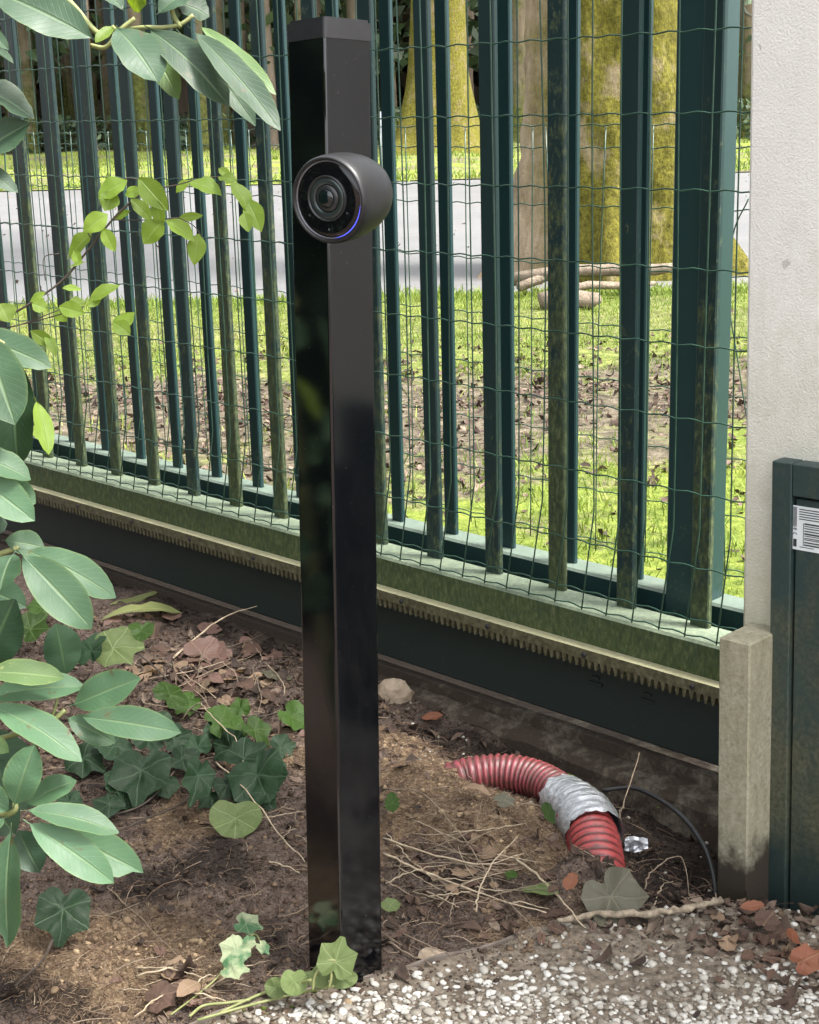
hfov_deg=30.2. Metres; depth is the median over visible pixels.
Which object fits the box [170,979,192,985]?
fallen leaf
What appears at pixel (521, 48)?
forest tree
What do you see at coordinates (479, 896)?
dry twig
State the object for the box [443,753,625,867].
corrugated pipe
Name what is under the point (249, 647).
fallen leaf
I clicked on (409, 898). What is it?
fallen leaf
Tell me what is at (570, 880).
fallen leaf
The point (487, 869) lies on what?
dry twig
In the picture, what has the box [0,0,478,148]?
woods
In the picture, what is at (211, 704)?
fallen leaf
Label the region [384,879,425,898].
dry twig
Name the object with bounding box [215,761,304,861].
dry twig
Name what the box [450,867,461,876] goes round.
fallen leaf
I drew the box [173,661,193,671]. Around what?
fallen leaf
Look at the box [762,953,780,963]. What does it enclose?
fallen leaf
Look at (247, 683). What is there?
fallen leaf
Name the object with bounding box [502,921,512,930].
fallen leaf
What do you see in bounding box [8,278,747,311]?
road edge grass
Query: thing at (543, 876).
fallen leaf
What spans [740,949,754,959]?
fallen leaf
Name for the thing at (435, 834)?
dry twig
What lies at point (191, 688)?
fallen leaf
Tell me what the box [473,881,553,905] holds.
dry twig
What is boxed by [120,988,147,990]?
dry twig
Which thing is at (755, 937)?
fallen leaf
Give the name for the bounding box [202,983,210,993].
fallen leaf
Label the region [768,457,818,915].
utility cabinet
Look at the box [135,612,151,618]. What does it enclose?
fallen leaf
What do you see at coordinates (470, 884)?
fallen leaf
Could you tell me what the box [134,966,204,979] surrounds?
dry twig
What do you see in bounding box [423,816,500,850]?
dry twig
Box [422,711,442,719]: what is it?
fallen leaf
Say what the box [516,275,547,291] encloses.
broken branch
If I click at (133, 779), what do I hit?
ivy plant
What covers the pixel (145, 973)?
dry twig
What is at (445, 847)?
dry twig
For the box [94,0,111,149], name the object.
forest tree
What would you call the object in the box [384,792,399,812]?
fallen leaf
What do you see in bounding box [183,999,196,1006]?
fallen leaf
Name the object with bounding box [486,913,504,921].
fallen leaf
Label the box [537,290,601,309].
broken branch
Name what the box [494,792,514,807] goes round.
fallen leaf
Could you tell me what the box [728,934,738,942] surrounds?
fallen leaf
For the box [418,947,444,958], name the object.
stone
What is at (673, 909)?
fallen branch
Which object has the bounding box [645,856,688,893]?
dry twig
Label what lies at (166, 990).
fallen leaf
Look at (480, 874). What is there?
dry twig
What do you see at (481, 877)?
dry twig
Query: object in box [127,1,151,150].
forest tree
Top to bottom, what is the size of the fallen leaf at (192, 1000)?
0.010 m
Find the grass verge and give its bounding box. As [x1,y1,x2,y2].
[0,139,749,190]
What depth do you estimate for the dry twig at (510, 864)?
2.01 m
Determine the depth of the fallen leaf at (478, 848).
2.03 m
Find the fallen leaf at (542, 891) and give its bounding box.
[521,882,558,894]
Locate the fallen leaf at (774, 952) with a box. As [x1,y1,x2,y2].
[766,950,780,955]
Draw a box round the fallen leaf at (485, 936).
[480,932,489,938]
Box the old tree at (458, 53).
[395,0,479,155]
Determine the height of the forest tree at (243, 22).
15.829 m
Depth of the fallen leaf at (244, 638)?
2.93 m
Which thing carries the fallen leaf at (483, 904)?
on the soil ground at (270, 852)
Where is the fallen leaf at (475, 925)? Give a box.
[461,921,481,929]
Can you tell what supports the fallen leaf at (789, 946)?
on the gravel path
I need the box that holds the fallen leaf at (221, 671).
[219,668,237,679]
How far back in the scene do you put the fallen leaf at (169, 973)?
1.81 m
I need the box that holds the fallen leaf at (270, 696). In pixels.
[261,688,276,701]
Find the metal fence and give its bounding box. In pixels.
[0,0,749,631]
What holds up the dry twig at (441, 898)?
on the soil ground at (270, 852)
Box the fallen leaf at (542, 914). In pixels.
[539,910,547,917]
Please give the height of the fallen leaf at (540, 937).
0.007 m
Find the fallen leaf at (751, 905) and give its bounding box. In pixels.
[740,900,763,910]
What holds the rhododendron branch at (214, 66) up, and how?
attached to the rhododendron shrub
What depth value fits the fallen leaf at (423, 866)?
2.02 m
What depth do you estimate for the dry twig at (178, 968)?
1.81 m
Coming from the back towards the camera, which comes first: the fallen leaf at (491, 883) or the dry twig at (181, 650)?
the dry twig at (181, 650)
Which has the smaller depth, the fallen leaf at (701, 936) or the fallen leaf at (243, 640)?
the fallen leaf at (701, 936)
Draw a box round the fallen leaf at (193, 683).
[184,677,201,686]
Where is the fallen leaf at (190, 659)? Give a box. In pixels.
[183,658,199,661]
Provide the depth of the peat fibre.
1.98 m
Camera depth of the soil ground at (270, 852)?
2.05 m
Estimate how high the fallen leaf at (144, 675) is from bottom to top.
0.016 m
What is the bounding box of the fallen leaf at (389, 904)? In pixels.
[381,897,400,911]
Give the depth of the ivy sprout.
1.71 m
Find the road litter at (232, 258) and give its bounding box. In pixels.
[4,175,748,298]
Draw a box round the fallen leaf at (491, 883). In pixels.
[489,881,498,887]
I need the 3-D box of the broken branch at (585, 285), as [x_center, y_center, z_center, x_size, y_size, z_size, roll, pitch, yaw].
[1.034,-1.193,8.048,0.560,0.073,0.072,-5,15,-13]
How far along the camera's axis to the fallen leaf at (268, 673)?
2.74 m
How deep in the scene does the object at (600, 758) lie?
2.46 m
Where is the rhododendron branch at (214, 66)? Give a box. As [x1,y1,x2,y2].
[0,0,280,192]
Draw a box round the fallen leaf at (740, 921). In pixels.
[738,918,745,923]
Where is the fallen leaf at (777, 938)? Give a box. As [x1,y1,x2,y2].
[767,935,780,946]
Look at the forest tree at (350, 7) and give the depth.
36.24 m
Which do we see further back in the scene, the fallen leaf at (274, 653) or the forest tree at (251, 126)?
the forest tree at (251, 126)
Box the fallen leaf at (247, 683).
[236,677,254,689]
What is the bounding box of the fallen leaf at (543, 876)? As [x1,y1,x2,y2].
[540,872,553,878]
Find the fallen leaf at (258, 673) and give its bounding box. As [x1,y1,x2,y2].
[249,672,263,680]
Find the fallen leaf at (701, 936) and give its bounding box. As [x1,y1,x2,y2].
[697,934,707,939]
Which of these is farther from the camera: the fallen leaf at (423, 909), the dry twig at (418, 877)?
the dry twig at (418, 877)
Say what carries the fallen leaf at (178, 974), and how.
on the soil ground at (270, 852)
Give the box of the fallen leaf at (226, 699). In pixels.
[217,694,232,705]
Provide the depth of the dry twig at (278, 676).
2.72 m
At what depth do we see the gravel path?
1.79 m
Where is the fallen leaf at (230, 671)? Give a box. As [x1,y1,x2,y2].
[225,669,239,677]
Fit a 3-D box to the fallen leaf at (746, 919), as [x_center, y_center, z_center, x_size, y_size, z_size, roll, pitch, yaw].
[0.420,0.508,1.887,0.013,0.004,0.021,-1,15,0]
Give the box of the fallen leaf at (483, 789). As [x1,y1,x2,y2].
[460,783,489,795]
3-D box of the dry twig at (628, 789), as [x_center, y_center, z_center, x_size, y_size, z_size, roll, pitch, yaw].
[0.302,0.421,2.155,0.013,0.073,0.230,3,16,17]
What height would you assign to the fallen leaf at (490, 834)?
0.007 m
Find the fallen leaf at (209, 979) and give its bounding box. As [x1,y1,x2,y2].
[204,977,214,981]
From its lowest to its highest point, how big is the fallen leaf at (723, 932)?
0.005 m
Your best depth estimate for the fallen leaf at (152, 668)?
2.79 m
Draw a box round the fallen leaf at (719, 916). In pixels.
[710,911,724,920]
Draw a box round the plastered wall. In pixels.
[744,0,818,625]
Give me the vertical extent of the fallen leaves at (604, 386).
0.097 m
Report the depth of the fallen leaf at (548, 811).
2.06 m
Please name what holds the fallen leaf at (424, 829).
on the soil ground at (270, 852)
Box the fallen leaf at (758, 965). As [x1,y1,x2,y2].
[753,963,763,968]
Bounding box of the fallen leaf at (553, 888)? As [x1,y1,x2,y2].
[547,884,559,892]
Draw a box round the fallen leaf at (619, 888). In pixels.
[581,867,649,926]
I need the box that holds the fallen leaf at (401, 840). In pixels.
[398,836,407,842]
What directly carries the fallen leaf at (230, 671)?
on the soil ground at (270, 852)
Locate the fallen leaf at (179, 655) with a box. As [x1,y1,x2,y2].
[168,647,183,662]
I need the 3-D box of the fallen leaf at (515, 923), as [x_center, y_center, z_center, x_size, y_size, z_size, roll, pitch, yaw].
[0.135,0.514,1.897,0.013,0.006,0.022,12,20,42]
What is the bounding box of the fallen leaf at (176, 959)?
[165,955,185,966]
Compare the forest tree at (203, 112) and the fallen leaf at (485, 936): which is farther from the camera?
the forest tree at (203, 112)
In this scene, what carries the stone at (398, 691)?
on the soil ground at (270, 852)
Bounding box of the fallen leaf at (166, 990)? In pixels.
[144,980,177,1013]
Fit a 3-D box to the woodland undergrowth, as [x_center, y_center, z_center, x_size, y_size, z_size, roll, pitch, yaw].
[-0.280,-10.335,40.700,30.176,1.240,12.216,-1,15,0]
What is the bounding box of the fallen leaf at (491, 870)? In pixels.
[487,865,494,875]
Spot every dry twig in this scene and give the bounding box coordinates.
[103,884,197,977]
[114,956,161,971]
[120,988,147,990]
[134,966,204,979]
[134,995,162,1016]
[135,966,178,977]
[143,703,206,708]
[147,659,228,679]
[151,967,207,970]
[167,662,220,701]
[172,606,256,658]
[179,655,252,686]
[180,703,242,761]
[192,992,225,1000]
[195,996,217,1002]
[209,960,269,987]
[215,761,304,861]
[215,978,243,987]
[252,668,261,712]
[262,811,304,817]
[265,662,284,693]
[269,861,298,872]
[382,837,523,864]
[382,852,546,912]
[383,788,533,927]
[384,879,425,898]
[384,939,430,965]
[385,864,448,883]
[386,832,410,859]
[393,864,453,896]
[398,862,498,867]
[402,855,436,881]
[402,933,452,956]
[409,868,450,883]
[411,831,469,835]
[411,884,453,892]
[413,820,476,846]
[415,887,463,890]
[418,836,479,860]
[422,813,484,824]
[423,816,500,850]
[424,891,459,907]
[429,891,471,896]
[431,850,507,857]
[432,878,474,881]
[437,871,495,906]
[442,868,525,885]
[445,869,520,891]
[447,859,505,878]
[449,822,526,832]
[449,862,520,870]
[449,897,454,922]
[449,900,490,905]
[460,890,507,900]
[463,829,499,846]
[467,859,533,867]
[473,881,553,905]
[475,835,518,911]
[475,886,510,892]
[492,856,534,865]
[493,888,544,890]
[494,854,548,863]
[508,900,550,909]
[509,835,554,882]
[514,857,584,926]
[619,753,639,818]
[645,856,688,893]
[654,881,672,906]
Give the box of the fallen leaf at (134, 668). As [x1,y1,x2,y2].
[121,664,139,675]
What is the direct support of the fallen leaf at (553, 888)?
on the soil ground at (270, 852)
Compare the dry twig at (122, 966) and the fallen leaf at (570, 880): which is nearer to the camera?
the dry twig at (122, 966)
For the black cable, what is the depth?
2.16 m
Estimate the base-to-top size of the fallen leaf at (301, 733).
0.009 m
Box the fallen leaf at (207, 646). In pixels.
[183,635,232,666]
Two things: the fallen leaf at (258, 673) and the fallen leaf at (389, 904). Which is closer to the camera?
the fallen leaf at (389, 904)
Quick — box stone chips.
[383,701,711,898]
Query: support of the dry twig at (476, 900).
on the soil ground at (270, 852)
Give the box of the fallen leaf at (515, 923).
[511,920,521,926]
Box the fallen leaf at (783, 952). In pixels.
[781,948,790,957]
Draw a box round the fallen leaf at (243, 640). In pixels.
[236,639,253,647]
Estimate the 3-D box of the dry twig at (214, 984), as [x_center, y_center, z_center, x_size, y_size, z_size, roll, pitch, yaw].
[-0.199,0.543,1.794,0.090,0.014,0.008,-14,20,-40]
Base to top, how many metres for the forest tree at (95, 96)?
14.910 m
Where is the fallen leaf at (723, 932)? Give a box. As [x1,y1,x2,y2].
[718,930,728,935]
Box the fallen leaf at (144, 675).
[138,672,151,682]
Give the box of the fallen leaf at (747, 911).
[738,906,756,913]
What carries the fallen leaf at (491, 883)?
on the soil ground at (270, 852)
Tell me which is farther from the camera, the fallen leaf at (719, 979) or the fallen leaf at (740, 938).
the fallen leaf at (740, 938)
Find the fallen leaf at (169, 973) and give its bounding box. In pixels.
[166,966,187,978]
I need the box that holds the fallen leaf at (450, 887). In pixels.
[445,884,458,894]
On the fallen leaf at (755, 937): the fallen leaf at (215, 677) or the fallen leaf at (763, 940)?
the fallen leaf at (763, 940)
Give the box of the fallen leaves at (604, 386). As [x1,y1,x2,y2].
[24,309,746,619]
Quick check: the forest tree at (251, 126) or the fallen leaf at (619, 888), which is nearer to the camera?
the fallen leaf at (619, 888)
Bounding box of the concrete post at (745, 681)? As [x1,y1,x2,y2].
[718,623,772,902]
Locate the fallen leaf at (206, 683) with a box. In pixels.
[194,678,212,693]
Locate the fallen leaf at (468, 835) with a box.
[461,832,471,838]
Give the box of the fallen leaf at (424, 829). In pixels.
[419,828,428,833]
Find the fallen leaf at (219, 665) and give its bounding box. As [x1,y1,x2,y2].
[212,658,231,669]
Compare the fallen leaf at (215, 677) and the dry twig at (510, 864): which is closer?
the dry twig at (510, 864)
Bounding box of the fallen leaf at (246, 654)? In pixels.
[236,652,254,658]
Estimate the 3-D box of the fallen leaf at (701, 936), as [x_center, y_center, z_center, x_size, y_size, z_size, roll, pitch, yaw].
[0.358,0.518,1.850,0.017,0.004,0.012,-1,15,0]
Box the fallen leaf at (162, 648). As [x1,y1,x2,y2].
[151,643,169,654]
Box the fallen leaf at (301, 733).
[298,729,303,735]
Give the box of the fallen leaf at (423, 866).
[416,864,430,872]
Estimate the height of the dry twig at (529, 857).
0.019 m
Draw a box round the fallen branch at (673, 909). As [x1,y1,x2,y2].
[557,896,723,922]
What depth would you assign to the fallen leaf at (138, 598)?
3.20 m
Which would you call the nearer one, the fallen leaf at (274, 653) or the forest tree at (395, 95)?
the fallen leaf at (274, 653)
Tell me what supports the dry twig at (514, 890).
on the soil ground at (270, 852)
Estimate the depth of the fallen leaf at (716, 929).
1.87 m
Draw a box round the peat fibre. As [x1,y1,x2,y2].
[0,726,671,1023]
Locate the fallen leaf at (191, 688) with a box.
[181,686,198,695]
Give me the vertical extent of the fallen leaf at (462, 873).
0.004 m
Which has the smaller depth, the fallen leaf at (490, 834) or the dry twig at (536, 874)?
the dry twig at (536, 874)
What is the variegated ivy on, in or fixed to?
on the soil ground at (270, 852)
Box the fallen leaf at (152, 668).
[137,664,162,674]
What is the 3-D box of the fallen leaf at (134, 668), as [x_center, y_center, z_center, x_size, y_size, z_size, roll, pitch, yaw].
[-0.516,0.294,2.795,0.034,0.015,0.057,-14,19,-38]
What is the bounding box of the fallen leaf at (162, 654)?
[152,652,164,659]
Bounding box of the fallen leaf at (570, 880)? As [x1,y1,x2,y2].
[563,872,577,889]
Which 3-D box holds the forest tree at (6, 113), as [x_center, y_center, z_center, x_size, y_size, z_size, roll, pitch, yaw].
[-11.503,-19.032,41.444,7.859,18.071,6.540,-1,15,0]
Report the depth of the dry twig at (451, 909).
1.91 m
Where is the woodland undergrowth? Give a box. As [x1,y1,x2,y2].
[0,97,750,154]
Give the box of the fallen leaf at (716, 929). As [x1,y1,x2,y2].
[711,926,720,931]
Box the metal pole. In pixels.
[380,112,382,166]
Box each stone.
[378,678,414,703]
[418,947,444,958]
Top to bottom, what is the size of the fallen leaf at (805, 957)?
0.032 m
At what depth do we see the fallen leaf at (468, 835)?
2.05 m
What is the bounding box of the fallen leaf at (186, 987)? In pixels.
[177,979,200,996]
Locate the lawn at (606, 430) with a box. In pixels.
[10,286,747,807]
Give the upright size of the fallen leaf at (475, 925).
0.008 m
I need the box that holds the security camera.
[292,152,392,243]
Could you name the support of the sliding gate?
attached to the metal fence
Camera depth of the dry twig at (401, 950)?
1.83 m
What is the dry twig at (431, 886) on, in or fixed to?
on the soil ground at (270, 852)
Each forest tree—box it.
[0,25,7,116]
[15,21,40,153]
[53,37,68,151]
[59,52,69,144]
[63,39,76,150]
[86,0,98,150]
[88,0,101,142]
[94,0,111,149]
[102,5,123,149]
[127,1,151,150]
[173,9,187,140]
[187,18,208,150]
[215,0,234,148]
[233,0,248,148]
[244,2,255,147]
[264,0,278,149]
[294,0,300,20]
[316,0,320,16]
[346,0,356,18]
[376,0,396,136]
[395,22,401,106]
[468,0,473,94]
[512,0,524,142]
[736,0,751,138]
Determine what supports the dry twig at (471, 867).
on the soil ground at (270, 852)
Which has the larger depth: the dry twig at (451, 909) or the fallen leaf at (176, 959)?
the dry twig at (451, 909)
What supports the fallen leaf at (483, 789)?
on the soil ground at (270, 852)
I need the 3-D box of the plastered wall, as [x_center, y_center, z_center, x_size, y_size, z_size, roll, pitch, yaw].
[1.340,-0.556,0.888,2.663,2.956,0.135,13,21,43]
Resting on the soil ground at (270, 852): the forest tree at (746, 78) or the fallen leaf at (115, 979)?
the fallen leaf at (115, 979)
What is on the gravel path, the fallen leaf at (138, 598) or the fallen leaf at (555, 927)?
the fallen leaf at (555, 927)
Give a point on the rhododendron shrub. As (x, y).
(83, 842)
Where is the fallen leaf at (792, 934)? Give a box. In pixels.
[786,928,799,943]
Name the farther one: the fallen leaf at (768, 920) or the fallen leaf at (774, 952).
the fallen leaf at (768, 920)
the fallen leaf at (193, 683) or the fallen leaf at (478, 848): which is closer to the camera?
the fallen leaf at (478, 848)
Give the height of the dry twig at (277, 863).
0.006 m
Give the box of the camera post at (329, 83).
[287,16,381,990]
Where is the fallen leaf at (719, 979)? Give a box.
[714,976,724,983]
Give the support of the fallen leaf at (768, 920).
on the gravel path
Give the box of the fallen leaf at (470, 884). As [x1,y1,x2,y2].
[464,881,478,889]
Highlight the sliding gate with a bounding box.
[0,0,751,765]
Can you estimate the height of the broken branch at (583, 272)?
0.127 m
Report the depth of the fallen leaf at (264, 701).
2.63 m
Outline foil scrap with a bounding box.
[624,836,647,852]
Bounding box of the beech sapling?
[0,167,264,438]
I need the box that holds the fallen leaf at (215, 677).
[202,672,223,682]
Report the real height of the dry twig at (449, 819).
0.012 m
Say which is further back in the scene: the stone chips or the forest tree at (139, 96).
the forest tree at (139, 96)
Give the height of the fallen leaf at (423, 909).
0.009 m
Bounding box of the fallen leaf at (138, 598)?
[111,591,156,603]
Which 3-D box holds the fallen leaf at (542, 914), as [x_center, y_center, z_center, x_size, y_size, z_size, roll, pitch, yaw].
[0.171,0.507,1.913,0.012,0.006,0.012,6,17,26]
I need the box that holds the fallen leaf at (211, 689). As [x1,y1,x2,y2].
[202,687,218,692]
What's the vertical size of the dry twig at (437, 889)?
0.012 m
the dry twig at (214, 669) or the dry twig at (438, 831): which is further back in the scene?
the dry twig at (214, 669)
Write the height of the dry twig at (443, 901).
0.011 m
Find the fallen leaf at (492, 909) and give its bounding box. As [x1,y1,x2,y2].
[486,900,498,911]
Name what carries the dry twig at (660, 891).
on the soil ground at (270, 852)
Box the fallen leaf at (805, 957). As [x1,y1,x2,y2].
[790,943,818,975]
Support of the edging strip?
on the soil ground at (270, 852)
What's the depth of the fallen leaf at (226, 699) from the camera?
2.65 m
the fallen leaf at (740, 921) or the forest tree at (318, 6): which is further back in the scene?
the forest tree at (318, 6)
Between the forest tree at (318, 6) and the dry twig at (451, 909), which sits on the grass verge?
the forest tree at (318, 6)
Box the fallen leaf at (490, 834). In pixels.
[483,830,494,838]
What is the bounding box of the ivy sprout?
[189,936,357,1021]
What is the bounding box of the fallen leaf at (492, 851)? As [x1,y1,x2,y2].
[478,846,498,858]
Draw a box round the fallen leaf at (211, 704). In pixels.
[200,698,216,709]
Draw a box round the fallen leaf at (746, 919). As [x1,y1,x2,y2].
[741,915,752,923]
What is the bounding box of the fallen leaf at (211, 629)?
[198,622,221,633]
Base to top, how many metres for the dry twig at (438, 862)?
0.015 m
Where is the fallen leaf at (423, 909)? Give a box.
[419,905,428,915]
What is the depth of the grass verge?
26.04 m
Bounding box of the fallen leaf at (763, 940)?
[757,932,768,944]
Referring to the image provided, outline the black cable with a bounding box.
[602,786,717,894]
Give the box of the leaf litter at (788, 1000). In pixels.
[0,584,818,1023]
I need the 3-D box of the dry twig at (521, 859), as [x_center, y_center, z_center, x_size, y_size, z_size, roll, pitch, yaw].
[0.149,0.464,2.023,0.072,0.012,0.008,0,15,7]
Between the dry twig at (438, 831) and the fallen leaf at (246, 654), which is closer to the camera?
the dry twig at (438, 831)
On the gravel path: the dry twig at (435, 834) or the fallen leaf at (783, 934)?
the fallen leaf at (783, 934)
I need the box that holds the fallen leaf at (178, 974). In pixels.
[165,969,183,981]
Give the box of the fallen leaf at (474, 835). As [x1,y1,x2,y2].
[471,833,479,843]
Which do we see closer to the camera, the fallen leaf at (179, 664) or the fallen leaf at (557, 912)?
the fallen leaf at (557, 912)
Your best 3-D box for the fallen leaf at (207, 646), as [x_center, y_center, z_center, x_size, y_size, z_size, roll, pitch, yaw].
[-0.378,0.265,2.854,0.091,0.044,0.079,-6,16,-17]
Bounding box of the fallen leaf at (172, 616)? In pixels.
[162,613,181,620]
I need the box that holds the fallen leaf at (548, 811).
[541,802,554,823]
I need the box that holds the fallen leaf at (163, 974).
[161,970,175,980]
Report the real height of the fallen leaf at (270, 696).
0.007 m
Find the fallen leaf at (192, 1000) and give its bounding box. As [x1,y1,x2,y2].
[190,998,202,1004]
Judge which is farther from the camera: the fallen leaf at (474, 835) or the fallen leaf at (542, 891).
the fallen leaf at (474, 835)
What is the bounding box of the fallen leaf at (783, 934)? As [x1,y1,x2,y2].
[779,931,787,939]
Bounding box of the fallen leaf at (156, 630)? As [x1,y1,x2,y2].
[150,623,161,639]
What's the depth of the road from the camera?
11.95 m
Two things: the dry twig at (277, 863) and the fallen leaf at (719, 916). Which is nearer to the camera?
the fallen leaf at (719, 916)
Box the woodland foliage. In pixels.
[0,0,751,83]
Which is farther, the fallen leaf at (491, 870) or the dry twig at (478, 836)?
the dry twig at (478, 836)
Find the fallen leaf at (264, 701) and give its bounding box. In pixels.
[257,699,268,703]
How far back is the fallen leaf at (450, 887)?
1.97 m
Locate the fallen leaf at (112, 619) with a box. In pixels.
[103,615,122,625]
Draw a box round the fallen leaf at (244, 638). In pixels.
[239,636,252,642]
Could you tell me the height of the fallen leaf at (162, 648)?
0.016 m
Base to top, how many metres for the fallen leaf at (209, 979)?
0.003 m
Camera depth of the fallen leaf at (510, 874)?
1.99 m
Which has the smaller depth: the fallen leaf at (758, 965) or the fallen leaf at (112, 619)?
the fallen leaf at (758, 965)
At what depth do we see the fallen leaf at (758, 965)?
1.79 m
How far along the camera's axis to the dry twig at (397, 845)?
2.05 m
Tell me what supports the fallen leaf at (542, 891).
on the soil ground at (270, 852)
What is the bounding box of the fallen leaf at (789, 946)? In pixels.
[781,944,793,960]
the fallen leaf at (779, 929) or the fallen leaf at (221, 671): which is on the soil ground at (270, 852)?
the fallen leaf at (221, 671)
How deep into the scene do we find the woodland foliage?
37.78 m
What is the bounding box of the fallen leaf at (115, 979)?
[108,977,122,982]
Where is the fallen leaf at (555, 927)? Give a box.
[546,921,562,933]
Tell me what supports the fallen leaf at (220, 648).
on the fallen leaf at (207, 646)
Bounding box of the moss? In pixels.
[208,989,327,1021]
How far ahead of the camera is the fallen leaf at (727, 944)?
1.84 m
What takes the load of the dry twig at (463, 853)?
on the soil ground at (270, 852)
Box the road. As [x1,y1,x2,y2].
[0,172,749,304]
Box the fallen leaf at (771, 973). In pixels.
[767,969,775,980]
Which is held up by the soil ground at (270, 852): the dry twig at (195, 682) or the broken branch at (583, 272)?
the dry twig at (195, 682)
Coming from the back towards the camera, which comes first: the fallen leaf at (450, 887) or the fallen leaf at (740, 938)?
the fallen leaf at (450, 887)
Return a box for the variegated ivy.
[170,912,269,1015]
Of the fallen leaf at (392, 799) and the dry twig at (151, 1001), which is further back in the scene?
the fallen leaf at (392, 799)
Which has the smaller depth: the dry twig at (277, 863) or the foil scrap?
the dry twig at (277, 863)
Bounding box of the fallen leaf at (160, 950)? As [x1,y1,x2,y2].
[153,944,166,955]
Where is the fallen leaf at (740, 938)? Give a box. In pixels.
[738,936,748,940]
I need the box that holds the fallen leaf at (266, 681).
[260,678,272,687]
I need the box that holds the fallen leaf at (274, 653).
[261,648,281,658]
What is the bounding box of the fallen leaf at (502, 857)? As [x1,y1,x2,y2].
[493,853,506,858]
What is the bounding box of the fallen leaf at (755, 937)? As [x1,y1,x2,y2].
[753,933,765,941]
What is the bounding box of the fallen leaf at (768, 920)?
[753,909,780,930]
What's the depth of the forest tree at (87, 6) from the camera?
34.57 m
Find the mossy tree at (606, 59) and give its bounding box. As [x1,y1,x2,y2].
[477,0,748,282]
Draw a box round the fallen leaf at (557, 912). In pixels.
[546,909,567,916]
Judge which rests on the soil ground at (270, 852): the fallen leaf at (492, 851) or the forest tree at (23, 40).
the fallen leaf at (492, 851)
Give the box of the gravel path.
[205,902,818,1023]
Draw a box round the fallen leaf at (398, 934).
[393,929,407,937]
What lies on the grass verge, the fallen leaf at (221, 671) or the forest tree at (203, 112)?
the forest tree at (203, 112)
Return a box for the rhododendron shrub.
[0,328,180,946]
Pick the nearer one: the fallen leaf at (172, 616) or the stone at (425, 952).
the stone at (425, 952)
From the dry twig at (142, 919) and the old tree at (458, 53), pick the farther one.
the old tree at (458, 53)
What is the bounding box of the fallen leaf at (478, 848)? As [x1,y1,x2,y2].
[464,841,482,852]
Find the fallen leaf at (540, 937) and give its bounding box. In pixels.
[537,930,544,943]
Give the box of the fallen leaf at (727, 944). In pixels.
[719,935,736,951]
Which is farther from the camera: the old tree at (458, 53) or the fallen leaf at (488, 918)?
the old tree at (458, 53)
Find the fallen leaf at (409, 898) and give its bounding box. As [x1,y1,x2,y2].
[405,893,414,902]
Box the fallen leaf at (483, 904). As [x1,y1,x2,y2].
[477,898,491,908]
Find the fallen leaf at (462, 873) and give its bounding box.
[451,868,478,876]
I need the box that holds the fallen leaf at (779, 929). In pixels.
[768,925,786,937]
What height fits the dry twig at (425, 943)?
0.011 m
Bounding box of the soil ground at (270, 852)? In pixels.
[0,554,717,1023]
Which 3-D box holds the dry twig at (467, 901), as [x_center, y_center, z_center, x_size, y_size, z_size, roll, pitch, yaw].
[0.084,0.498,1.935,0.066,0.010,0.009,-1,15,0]
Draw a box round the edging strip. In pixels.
[190,928,536,1023]
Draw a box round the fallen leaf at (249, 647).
[240,643,261,653]
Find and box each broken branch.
[514,263,671,285]
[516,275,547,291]
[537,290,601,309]
[579,281,655,290]
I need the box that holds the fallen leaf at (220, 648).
[216,641,224,655]
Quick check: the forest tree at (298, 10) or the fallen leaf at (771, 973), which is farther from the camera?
the forest tree at (298, 10)
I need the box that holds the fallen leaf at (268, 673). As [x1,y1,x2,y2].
[260,670,291,680]
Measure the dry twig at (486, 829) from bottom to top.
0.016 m
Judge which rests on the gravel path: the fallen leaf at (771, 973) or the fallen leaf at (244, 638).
the fallen leaf at (771, 973)
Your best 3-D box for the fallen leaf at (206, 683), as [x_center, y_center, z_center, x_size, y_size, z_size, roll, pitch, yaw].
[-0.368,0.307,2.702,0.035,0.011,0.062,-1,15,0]
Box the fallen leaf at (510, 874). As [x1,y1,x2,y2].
[505,870,517,878]
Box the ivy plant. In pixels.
[14,598,303,986]

